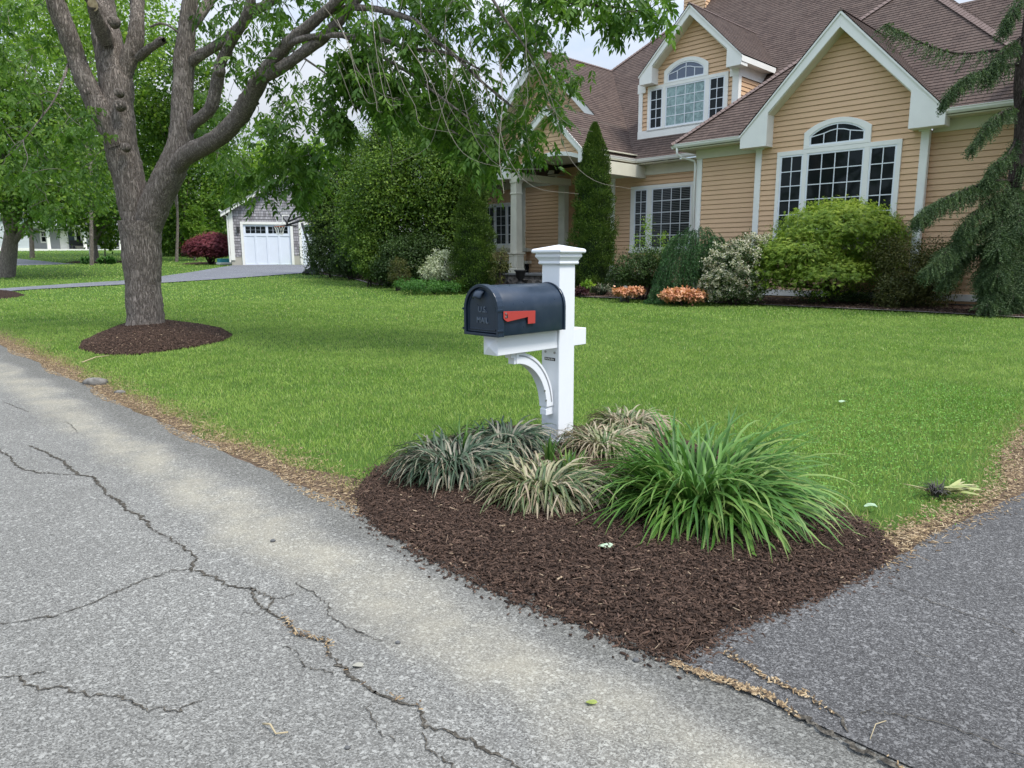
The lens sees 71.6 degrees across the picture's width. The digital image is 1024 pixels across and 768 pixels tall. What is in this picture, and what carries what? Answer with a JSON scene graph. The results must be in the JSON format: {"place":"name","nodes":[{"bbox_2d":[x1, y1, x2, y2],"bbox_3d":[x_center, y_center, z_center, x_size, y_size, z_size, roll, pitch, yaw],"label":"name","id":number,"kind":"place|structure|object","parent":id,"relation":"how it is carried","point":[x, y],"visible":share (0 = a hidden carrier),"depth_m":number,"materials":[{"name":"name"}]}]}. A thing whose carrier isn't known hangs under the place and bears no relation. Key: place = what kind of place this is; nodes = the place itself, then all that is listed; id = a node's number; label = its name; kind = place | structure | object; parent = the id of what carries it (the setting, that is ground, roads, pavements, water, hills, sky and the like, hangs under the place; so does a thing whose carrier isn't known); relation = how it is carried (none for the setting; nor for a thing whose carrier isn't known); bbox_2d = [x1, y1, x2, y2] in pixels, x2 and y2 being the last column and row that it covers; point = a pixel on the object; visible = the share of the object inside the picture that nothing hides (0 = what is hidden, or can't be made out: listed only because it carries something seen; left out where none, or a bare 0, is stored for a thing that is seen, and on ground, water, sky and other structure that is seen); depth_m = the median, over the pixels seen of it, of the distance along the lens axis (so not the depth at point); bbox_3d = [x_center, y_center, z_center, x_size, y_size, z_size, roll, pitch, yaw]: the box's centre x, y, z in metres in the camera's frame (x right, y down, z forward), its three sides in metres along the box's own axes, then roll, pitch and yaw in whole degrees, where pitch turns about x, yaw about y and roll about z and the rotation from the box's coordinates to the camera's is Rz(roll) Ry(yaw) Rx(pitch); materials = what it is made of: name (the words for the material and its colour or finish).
{"place":"outdoors","nodes":[
{"label":"outdoors","id":0,"kind":"place"},
{"bbox_2d":[17,259,67,264],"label":"driveway","id":1,"kind":"structure","parent":0,"point":[26,262],"depth_m":48.07,"materials":[{"name":"grey asphalt"}]},
{"bbox_2d":[0,265,327,290],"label":"neighbour driveway","id":2,"kind":"structure","parent":0,"point":[235,271],"depth_m":31.91,"materials":[{"name":"grey asphalt"}]},
{"bbox_2d":[0,345,912,767],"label":"road","id":3,"kind":"structure","parent":0,"point":[154,583],"depth_m":2.58,"materials":[{"name":"grey asphalt"}]},
{"bbox_2d":[262,722,287,734],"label":"twig","id":4,"kind":"object","parent":3,"relation":"on","point":[271,726],"visible":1,"depth_m":2.11,"materials":[{"name":"beige wood"}]},
{"bbox_2d":[352,662,362,666],"bbox_3d":[-0.533,0.971,2.449,0.038,0.008,0.025,0,10,0],"label":"paper scrap","id":5,"kind":"object","parent":3,"relation":"on","point":[358,664],"visible":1,"depth_m":2.45,"materials":[{"name":"beige paper"}]},
{"bbox_2d":[277,612,904,767],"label":"dry seam debris","id":6,"kind":"object","parent":3,"relation":"on","point":[753,690],"visible":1,"depth_m":2.34,"materials":[{"name":"brown plant"}]},
{"bbox_2d":[586,699,596,703],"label":"fallen leaf","id":7,"kind":"object","parent":3,"relation":"on","point":[592,701],"visible":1,"depth_m":2.24,"materials":[{"name":"plant"}]},
{"bbox_2d":[0,0,972,245],"label":"sky","id":8,"kind":"structure","parent":0,"point":[579,49],"materials":[{"name":"white"}]},
{"bbox_2d":[0,250,1023,560],"bbox_3d":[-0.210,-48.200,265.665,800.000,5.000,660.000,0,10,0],"label":"lawn","id":9,"kind":"structure","parent":0,"point":[510,412],"depth_m":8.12,"materials":[{"name":"plant"}]},
{"bbox_2d":[0,290,24,298],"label":"mulch ring","id":10,"kind":"object","parent":9,"relation":"on","point":[6,294],"visible":0.97,"depth_m":22.05,"materials":[{"name":"brown wood"}]},
{"bbox_2d":[0,28,119,277],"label":"maple tree","id":11,"kind":"object","parent":9,"relation":"on","point":[12,206],"visible":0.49,"depth_m":30.05,"materials":[{"name":"green plant"}]},
{"bbox_2d":[80,256,89,263],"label":"hosta","id":12,"kind":"object","parent":9,"relation":"on","point":[85,260],"visible":0.96,"depth_m":44.24,"materials":[{"name":"green plant"}]},
{"bbox_2d":[0,0,180,264],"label":"maple tree","id":13,"kind":"object","parent":9,"relation":"on","point":[81,16],"visible":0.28,"depth_m":39.48,"materials":[{"name":"green plant"}]},
{"bbox_2d":[66,261,121,262],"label":"maple mulch ring","id":14,"kind":"object","parent":9,"relation":"on","point":[94,262],"visible":0.21,"depth_m":47.94,"materials":[{"name":"brown wood"}]},
{"bbox_2d":[7,101,185,260],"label":"maple tree","id":15,"kind":"object","parent":9,"relation":"on","point":[107,226],"visible":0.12,"depth_m":47.52,"materials":[{"name":"green plant"}]},
{"bbox_2d":[0,0,201,257],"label":"maple tree","id":16,"kind":"object","parent":9,"relation":"on","point":[31,249],"visible":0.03,"depth_m":56.44,"materials":[{"name":"green plant"}]},
{"bbox_2d":[96,255,108,263],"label":"hosta","id":17,"kind":"object","parent":9,"relation":"on","point":[101,260],"visible":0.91,"depth_m":44.07,"materials":[{"name":"green plant"}]},
{"bbox_2d":[97,216,118,256],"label":"maple tree","id":18,"kind":"object","parent":9,"relation":"on","point":[111,245],"visible":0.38,"depth_m":50.01,"materials":[{"name":"green plant"}]},
{"bbox_2d":[105,256,116,263],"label":"hosta","id":19,"kind":"object","parent":9,"relation":"on","point":[111,259],"visible":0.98,"depth_m":44.17,"materials":[{"name":"green plant"}]},
{"bbox_2d":[0,216,222,250],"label":"white house","id":20,"kind":"structure","parent":9,"relation":"on","point":[50,243],"depth_m":82.88,"materials":[{"name":"paint"}]},
{"bbox_2d":[39,230,46,242],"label":"window","id":21,"kind":"structure","parent":20,"relation":"in","point":[42,238],"depth_m":82.44,"materials":[{"name":"white paint"}]},
{"bbox_2d":[59,230,82,248],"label":"front door","id":22,"kind":"structure","parent":20,"relation":"in","point":[63,240],"depth_m":84.23,"materials":[{"name":"white paint"}]},
{"bbox_2d":[70,240,87,248],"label":"porch bench","id":23,"kind":"object","parent":20,"relation":"on","point":[73,242],"visible":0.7,"depth_m":84.56,"materials":[{"name":"black"}]},
{"bbox_2d":[79,325,229,355],"bbox_3d":[-6.035,-0.880,12.118,2.206,0.192,4.750,-5,11,-27],"label":"tree mulch ring","id":24,"kind":"object","parent":9,"relation":"on","point":[131,350],"visible":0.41,"depth_m":10.55,"materials":[{"name":"brown wood"}]},
{"bbox_2d":[79,319,232,354],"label":"tree mulch chips","id":25,"kind":"object","parent":9,"relation":"on","point":[166,328],"visible":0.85,"depth_m":11.13,"materials":[{"name":"brown wood"}]},
{"bbox_2d":[0,333,367,508],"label":"soil margin","id":26,"kind":"object","parent":9,"relation":"on","point":[329,489],"visible":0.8,"depth_m":5.07,"materials":[{"name":"brown soil"}]},
{"bbox_2d":[82,377,108,385],"bbox_3d":[-4.612,-0.015,7.842,0.290,0.103,0.158,0,10,0],"label":"edge rock","id":27,"kind":"object","parent":26,"relation":"on","point":[93,381],"visible":0.74,"depth_m":7.79,"materials":[{"name":"grey stone"}]},
{"bbox_2d":[114,390,125,393],"bbox_3d":[-4.081,0.088,7.395,0.124,0.047,0.083,0,10,0],"label":"edge rock","id":28,"kind":"object","parent":26,"relation":"on","point":[119,391],"visible":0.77,"depth_m":7.36,"materials":[{"name":"grey stone"}]},
{"bbox_2d":[0,329,369,516],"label":"dry clippings","id":29,"kind":"object","parent":26,"relation":"on","point":[166,422],"visible":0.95,"depth_m":5.78,"materials":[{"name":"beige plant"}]},
{"bbox_2d":[133,12,252,261],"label":"maple tree","id":30,"kind":"object","parent":9,"relation":"on","point":[155,116],"visible":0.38,"depth_m":46.94,"materials":[{"name":"green plant"}]},
{"bbox_2d":[179,200,208,259],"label":"maple tree","id":31,"kind":"object","parent":9,"relation":"on","point":[195,223],"visible":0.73,"depth_m":50.34,"materials":[{"name":"green plant"}]},
{"bbox_2d":[138,111,257,256],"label":"maple tree","id":32,"kind":"object","parent":9,"relation":"on","point":[210,184],"visible":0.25,"depth_m":58.53,"materials":[{"name":"green plant"}]},
{"bbox_2d":[183,262,215,263],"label":"maple mulch ring","id":33,"kind":"object","parent":9,"relation":"on","point":[199,263],"visible":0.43,"depth_m":43.39,"materials":[{"name":"brown soil"}]},
{"bbox_2d":[162,203,240,253],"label":"maple tree","id":34,"kind":"object","parent":9,"relation":"on","point":[179,236],"visible":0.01,"depth_m":67.45,"materials":[{"name":"green plant"}]},
{"bbox_2d":[180,231,241,264],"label":"red lace maple","id":35,"kind":"object","parent":9,"relation":"on","point":[208,246],"visible":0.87,"depth_m":40.84,"materials":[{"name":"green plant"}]},
{"bbox_2d":[216,259,230,264],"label":"cooler","id":36,"kind":"object","parent":9,"relation":"on","point":[222,262],"visible":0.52,"depth_m":40.56,"materials":[{"name":"teal plastic"}]},
{"bbox_2d":[199,134,345,233],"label":"maple tree","id":37,"kind":"object","parent":9,"relation":"on","point":[253,159],"visible":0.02,"depth_m":69.05,"materials":[{"name":"green plant"}]},
{"bbox_2d":[218,165,343,264],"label":"shingled garage","id":38,"kind":"structure","parent":9,"relation":"on","point":[258,242],"depth_m":39.77,"materials":[{"name":"grey wood"}]},
{"bbox_2d":[243,224,291,264],"bbox_3d":[-13.751,-7.807,39.966,2.497,2.283,0.075,-4,11,-20],"label":"garage door","id":39,"kind":"structure","parent":38,"relation":"in","point":[262,244],"depth_m":39.92,"materials":[{"name":"white paint"}]},
{"bbox_2d":[301,225,326,264],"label":"garage door","id":40,"kind":"structure","parent":38,"relation":"in","point":[303,244],"depth_m":40.61,"materials":[{"name":"white paint"}]},
{"bbox_2d":[274,208,317,273],"bbox_3d":[-9.617,-6.430,31.832,1.850,3.019,1.148,-1,10,-5],"label":"basketball hoop","id":41,"kind":"object","parent":9,"relation":"on","point":[290,224],"visible":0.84,"depth_m":31.71,"materials":[{"name":"black plastic"}]},
{"bbox_2d":[297,203,360,277],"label":"holly shrub","id":42,"kind":"object","parent":9,"relation":"on","point":[317,247],"visible":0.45,"depth_m":29.37,"materials":[{"name":"green plant"}]},
{"bbox_2d":[0,0,682,325],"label":"ash tree","id":43,"kind":"object","parent":9,"relation":"on","point":[371,85],"visible":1,"depth_m":10.51,"materials":[{"name":"green plant"}]},
{"bbox_2d":[323,239,362,279],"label":"holly shrub","id":44,"kind":"object","parent":9,"relation":"on","point":[344,267],"visible":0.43,"depth_m":28.38,"materials":[{"name":"green plant"}]},
{"bbox_2d":[345,224,385,286],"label":"leafy shrub","id":45,"kind":"object","parent":9,"relation":"on","point":[369,250],"visible":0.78,"depth_m":24.95,"materials":[{"name":"green plant"}]},
{"bbox_2d":[387,255,412,290],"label":"willowy shrub","id":46,"kind":"object","parent":9,"relation":"on","point":[396,276],"visible":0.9,"depth_m":23.27,"materials":[{"name":"green plant"}]},
{"bbox_2d":[391,276,464,294],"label":"groundcover","id":47,"kind":"object","parent":9,"relation":"on","point":[415,285],"visible":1,"depth_m":21.99,"materials":[{"name":"green plant"}]},
{"bbox_2d":[416,246,456,282],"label":"white edged shrub","id":48,"kind":"object","parent":9,"relation":"on","point":[437,270],"visible":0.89,"depth_m":22.88,"materials":[{"name":"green plant"}]},
{"bbox_2d":[485,244,513,284],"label":"bare shrub","id":49,"kind":"object","parent":9,"relation":"on","point":[499,277],"visible":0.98,"depth_m":21.96,"materials":[{"name":"green plant"}]},
{"bbox_2d":[620,286,629,301],"bbox_3d":[3.006,-2.401,18.874,0.276,0.430,0.277,0,10,0],"label":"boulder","id":50,"kind":"object","parent":9,"relation":"on","point":[623,299],"visible":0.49,"depth_m":18.79,"materials":[{"name":"grey stone"}]},
{"bbox_2d":[355,424,898,662],"bbox_3d":[0.499,0.607,4.319,2.710,0.101,3.274,-8,13,-39],"label":"mulch bed","id":51,"kind":"object","parent":9,"relation":"on","point":[552,595],"visible":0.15,"depth_m":3.17,"materials":[{"name":"brown wood"}]},
{"bbox_2d":[374,425,526,497],"bbox_3d":[-0.368,0.445,4.486,0.998,0.265,1.012,-3,10,-15],"label":"liriope clump","id":52,"kind":"object","parent":51,"relation":"on","point":[447,461],"visible":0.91,"depth_m":4.30,"materials":[{"name":"green plant"}]},
{"bbox_2d":[433,414,490,448],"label":"green shoots","id":53,"kind":"object","parent":51,"relation":"on","point":[465,437],"visible":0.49,"depth_m":4.80,"materials":[{"name":"green plant"}]},
{"bbox_2d":[450,415,562,463],"bbox_3d":[-0.080,0.374,4.994,0.915,0.224,0.915,0,10,0],"label":"liriope clump","id":54,"kind":"object","parent":51,"relation":"on","point":[525,436],"visible":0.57,"depth_m":4.92,"materials":[{"name":"green plant"}]},
{"bbox_2d":[462,245,585,444],"bbox_3d":[0.130,-0.221,4.989,1.000,1.492,0.350,-10,14,-44],"label":"mailbox","id":55,"kind":"object","parent":51,"relation":"on","point":[513,323],"visible":1,"depth_m":4.91,"materials":[{"name":"white plastic"}]},
{"bbox_2d":[468,287,495,333],"bbox_3d":[-0.197,-0.480,4.620,0.090,0.293,0.290,-10,14,-44],"label":"mailbox door","id":56,"kind":"structure","parent":55,"relation":"in","point":[481,304],"depth_m":4.62,"materials":[{"name":"black metal"}]},
{"bbox_2d":[463,451,622,519],"bbox_3d":[0.194,0.543,4.016,0.919,0.231,0.881,4,11,22],"label":"liriope clump","id":57,"kind":"object","parent":51,"relation":"on","point":[536,480],"visible":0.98,"depth_m":3.88,"materials":[{"name":"beige plant"}]},
{"bbox_2d":[534,430,569,461],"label":"green shoots","id":58,"kind":"object","parent":51,"relation":"on","point":[548,453],"visible":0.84,"depth_m":4.57,"materials":[{"name":"green plant"}]},
{"bbox_2d":[550,446,587,473],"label":"green shoots","id":59,"kind":"object","parent":51,"relation":"on","point":[571,458],"visible":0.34,"depth_m":4.22,"materials":[{"name":"green plant"}]},
{"bbox_2d":[551,420,660,462],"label":"liriope clump","id":60,"kind":"object","parent":51,"relation":"on","point":[587,442],"visible":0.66,"depth_m":4.89,"materials":[{"name":"beige plant"}]},
{"bbox_2d":[600,543,612,547],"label":"fallen leaf","id":61,"kind":"object","parent":51,"relation":"on","point":[609,545],"visible":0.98,"depth_m":3.31,"materials":[{"name":"white plant"}]},
{"bbox_2d":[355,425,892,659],"bbox_3d":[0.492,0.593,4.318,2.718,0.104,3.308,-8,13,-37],"label":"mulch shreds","id":62,"kind":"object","parent":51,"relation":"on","point":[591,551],"visible":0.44,"depth_m":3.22,"materials":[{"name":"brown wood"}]},
{"bbox_2d":[336,425,912,678],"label":"mulch crumbs","id":63,"kind":"object","parent":51,"relation":"on","point":[580,627],"visible":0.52,"depth_m":2.95,"materials":[{"name":"brown wood"}]},
{"bbox_2d":[579,403,682,439],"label":"liriope clump","id":64,"kind":"object","parent":51,"relation":"on","point":[645,419],"visible":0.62,"depth_m":5.57,"materials":[{"name":"beige plant"}]},
{"bbox_2d":[572,402,865,559],"bbox_3d":[1.057,0.416,3.861,1.590,0.568,1.571,4,11,22],"label":"daylily clump","id":65,"kind":"object","parent":51,"relation":"on","point":[703,486],"visible":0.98,"depth_m":3.61,"materials":[{"name":"green plant"}]},
{"bbox_2d":[599,239,677,299],"bbox_3d":[3.446,-3.069,19.177,2.206,1.656,1.413,0,10,0],"label":"rounded shrub","id":66,"kind":"object","parent":9,"relation":"on","point":[645,262],"visible":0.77,"depth_m":18.98,"materials":[{"name":"green plant"}]},
{"bbox_2d":[322,269,1021,316],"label":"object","id":67,"kind":"object","parent":9,"relation":"on","point":[770,298],"visible":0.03,"depth_m":17.33,"materials":[{"name":"brown wood"}]},
{"bbox_2d":[299,124,371,249],"bbox_3d":[-7.085,-7.708,30.162,4.457,6.450,3.452,0,10,0],"label":"screen tree","id":68,"kind":"object","parent":67,"relation":"on","point":[341,155],"visible":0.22,"depth_m":29.30,"materials":[{"name":"green plant"}]},
{"bbox_2d":[361,219,453,287],"bbox_3d":[-3.414,-4.563,24.706,3.386,2.470,2.518,-6,12,-31],"label":"dark shrub","id":69,"kind":"object","parent":67,"relation":"on","point":[417,250],"visible":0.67,"depth_m":24.42,"materials":[{"name":"green plant"}]},
{"bbox_2d":[323,110,501,277],"bbox_3d":[-3.565,-6.994,25.960,6.808,6.863,4.952,0,10,0],"label":"screen tree","id":70,"kind":"object","parent":67,"relation":"on","point":[384,200],"visible":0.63,"depth_m":24.99,"materials":[{"name":"green plant"}]},
{"bbox_2d":[408,81,507,225],"bbox_3d":[-2.864,-8.409,28.854,6.276,8.435,4.168,7,12,35],"label":"screen tree","id":71,"kind":"object","parent":67,"relation":"on","point":[477,101],"visible":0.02,"depth_m":28.09,"materials":[{"name":"green plant"}]},
{"bbox_2d":[447,168,499,292],"bbox_3d":[-1.229,-4.941,22.417,1.729,4.185,1.808,0,10,0],"label":"arborvitae","id":72,"kind":"object","parent":67,"relation":"on","point":[472,248],"visible":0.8,"depth_m":22.06,"materials":[{"name":"green plant"}]},
{"bbox_2d":[575,284,589,297],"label":"purple plant","id":73,"kind":"object","parent":67,"relation":"on","point":[584,290],"visible":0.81,"depth_m":20.57,"materials":[{"name":"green plant"}]},
{"bbox_2d":[580,279,596,295],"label":"lime plant","id":74,"kind":"object","parent":67,"relation":"on","point":[585,284],"visible":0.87,"depth_m":20.72,"materials":[{"name":"green plant"}]},
{"bbox_2d":[565,121,619,292],"bbox_3d":[2.489,-5.408,22.026,1.757,5.234,1.848,0,10,0],"label":"arborvitae","id":75,"kind":"object","parent":67,"relation":"on","point":[595,238],"visible":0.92,"depth_m":21.63,"materials":[{"name":"green plant"}]},
{"bbox_2d":[589,282,613,294],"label":"liriope clump","id":76,"kind":"object","parent":67,"relation":"on","point":[599,290],"visible":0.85,"depth_m":20.89,"materials":[{"name":"green plant"}]},
{"bbox_2d":[612,285,645,302],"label":"coral bells","id":77,"kind":"object","parent":67,"relation":"on","point":[632,291],"visible":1,"depth_m":18.34,"materials":[{"name":"orange plant"}]},
{"bbox_2d":[628,214,673,293],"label":"leggy shrub","id":78,"kind":"object","parent":67,"relation":"on","point":[662,238],"visible":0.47,"depth_m":19.22,"materials":[{"name":"green plant"}]},
{"bbox_2d":[319,272,1023,315],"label":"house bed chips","id":79,"kind":"object","parent":67,"relation":"on","point":[843,305],"visible":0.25,"depth_m":16.82,"materials":[{"name":"brown wood"}]},
{"bbox_2d":[747,194,925,302],"bbox_3d":[7.849,-3.249,17.342,4.173,2.682,3.156,-8,12,-36],"label":"lace maple","id":80,"kind":"object","parent":67,"relation":"on","point":[810,253],"visible":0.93,"depth_m":16.69,"materials":[{"name":"green plant"}]},
{"bbox_2d":[791,281,888,303],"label":"dark shrub","id":81,"kind":"object","parent":67,"relation":"on","point":[849,297],"visible":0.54,"depth_m":17.49,"materials":[{"name":"green plant"}]},
{"bbox_2d":[859,229,971,308],"bbox_3d":[9.331,-2.621,16.277,2.714,1.849,1.742,-3,10,-15],"label":"bronze shrub","id":82,"kind":"object","parent":67,"relation":"on","point":[907,290],"visible":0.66,"depth_m":16.02,"materials":[{"name":"brown plant"}]},
{"bbox_2d":[326,274,1023,316],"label":"kerb edging","id":83,"kind":"object","parent":9,"relation":"on","point":[766,304],"visible":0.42,"depth_m":16.59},
{"bbox_2d":[657,285,708,306],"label":"coral bells","id":84,"kind":"object","parent":9,"relation":"on","point":[677,294],"visible":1,"depth_m":17.10,"materials":[{"name":"orange plant"}]},
{"bbox_2d":[643,225,735,304],"bbox_3d":[4.536,-3.048,18.119,2.477,2.018,1.708,0,10,0],"label":"weeping conifer","id":85,"kind":"object","parent":9,"relation":"on","point":[687,269],"visible":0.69,"depth_m":17.75,"materials":[{"name":"green plant"}]},
{"bbox_2d":[686,228,782,305],"bbox_3d":[5.494,-2.862,17.440,2.490,1.911,1.766,-6,12,-30],"label":"blossoming shrub","id":86,"kind":"object","parent":9,"relation":"on","point":[723,283],"visible":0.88,"depth_m":17.14,"materials":[{"name":"white plant"}]},
{"bbox_2d":[486,0,1023,304],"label":"tan house","id":87,"kind":"structure","parent":9,"relation":"on","point":[766,113],"depth_m":20.11,"materials":[{"name":"paint"}]},
{"bbox_2d":[486,202,510,247],"bbox_3d":[-0.530,-6.650,29.883,0.085,1.850,2.717,-10,14,-44],"label":"window","id":88,"kind":"structure","parent":87,"relation":"in","point":[502,217],"depth_m":29.80,"materials":[{"name":"white paint"}]},
{"bbox_2d":[514,270,526,283],"bbox_3d":[0.290,-3.674,24.446,0.439,0.500,0.439,0,10,0],"label":"planter","id":89,"kind":"object","parent":87,"relation":"on","point":[520,275],"visible":0.98,"depth_m":24.32,"materials":[{"name":"black plastic"}]},
{"bbox_2d":[628,181,695,252],"bbox_3d":[5.103,-5.657,24.287,0.085,2.280,2.640,-10,14,-44],"label":"window","id":90,"kind":"structure","parent":87,"relation":"in","point":[670,206],"depth_m":24.29,"materials":[{"name":"white paint"}]},
{"bbox_2d":[664,56,708,83],"bbox_3d":[5.720,-10.364,23.322,0.060,0.697,1.660,-10,14,-44],"label":"arched window","id":91,"kind":"structure","parent":87,"relation":"in","point":[685,68],"depth_m":23.30,"materials":[{"name":"white paint"}]},
{"bbox_2d":[647,71,728,131],"bbox_3d":[5.753,-9.286,23.484,0.060,1.480,3.020,-10,14,-44],"label":"window","id":92,"kind":"structure","parent":87,"relation":"in","point":[691,101],"depth_m":23.46,"materials":[{"name":"glass"}]},
{"bbox_2d":[772,139,902,249],"bbox_3d":[8.182,-4.730,18.121,0.085,2.580,3.130,-10,14,-44],"label":"window","id":93,"kind":"structure","parent":87,"relation":"in","point":[869,170],"depth_m":17.94,"materials":[{"name":"white paint"}]},
{"bbox_2d":[803,117,871,148],"bbox_3d":[8.177,-6.343,17.851,0.060,0.687,1.650,-10,14,-44],"label":"arched window","id":94,"kind":"structure","parent":87,"relation":"in","point":[837,131],"depth_m":17.82,"materials":[{"name":"white paint"}]},
{"bbox_2d":[668,367,1023,524],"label":"clover","id":95,"kind":"object","parent":9,"relation":"on","point":[969,396],"visible":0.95,"depth_m":5.66,"materials":[{"name":"green plant"}]},
{"bbox_2d":[864,503,876,506],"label":"fallen leaf","id":96,"kind":"object","parent":9,"relation":"on","point":[870,504],"visible":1,"depth_m":3.94,"materials":[{"name":"green plant"}]},
{"bbox_2d":[902,477,981,496],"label":"uprooted plant","id":97,"kind":"object","parent":9,"relation":"on","point":[958,486],"visible":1,"depth_m":4.12,"materials":[{"name":"beige plant"}]},
{"bbox_2d":[871,0,1023,317],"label":"hemlock tree","id":98,"kind":"object","parent":9,"relation":"on","point":[998,283],"visible":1,"depth_m":14.19,"materials":[{"name":"green plant"}]},
{"bbox_2d":[880,440,1023,557],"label":"soil margin","id":99,"kind":"object","parent":9,"relation":"on","point":[974,512],"visible":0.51,"depth_m":4.00,"materials":[{"name":"brown soil"}]},
{"bbox_2d":[859,415,1023,570],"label":"dry clippings","id":100,"kind":"object","parent":99,"relation":"on","point":[915,535],"visible":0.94,"depth_m":3.93,"materials":[{"name":"brown plant"}]},
{"bbox_2d":[678,493,1023,767],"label":"driveway","id":101,"kind":"structure","parent":0,"point":[923,658],"depth_m":2.50,"materials":[{"name":"grey asphalt"}]}
]}

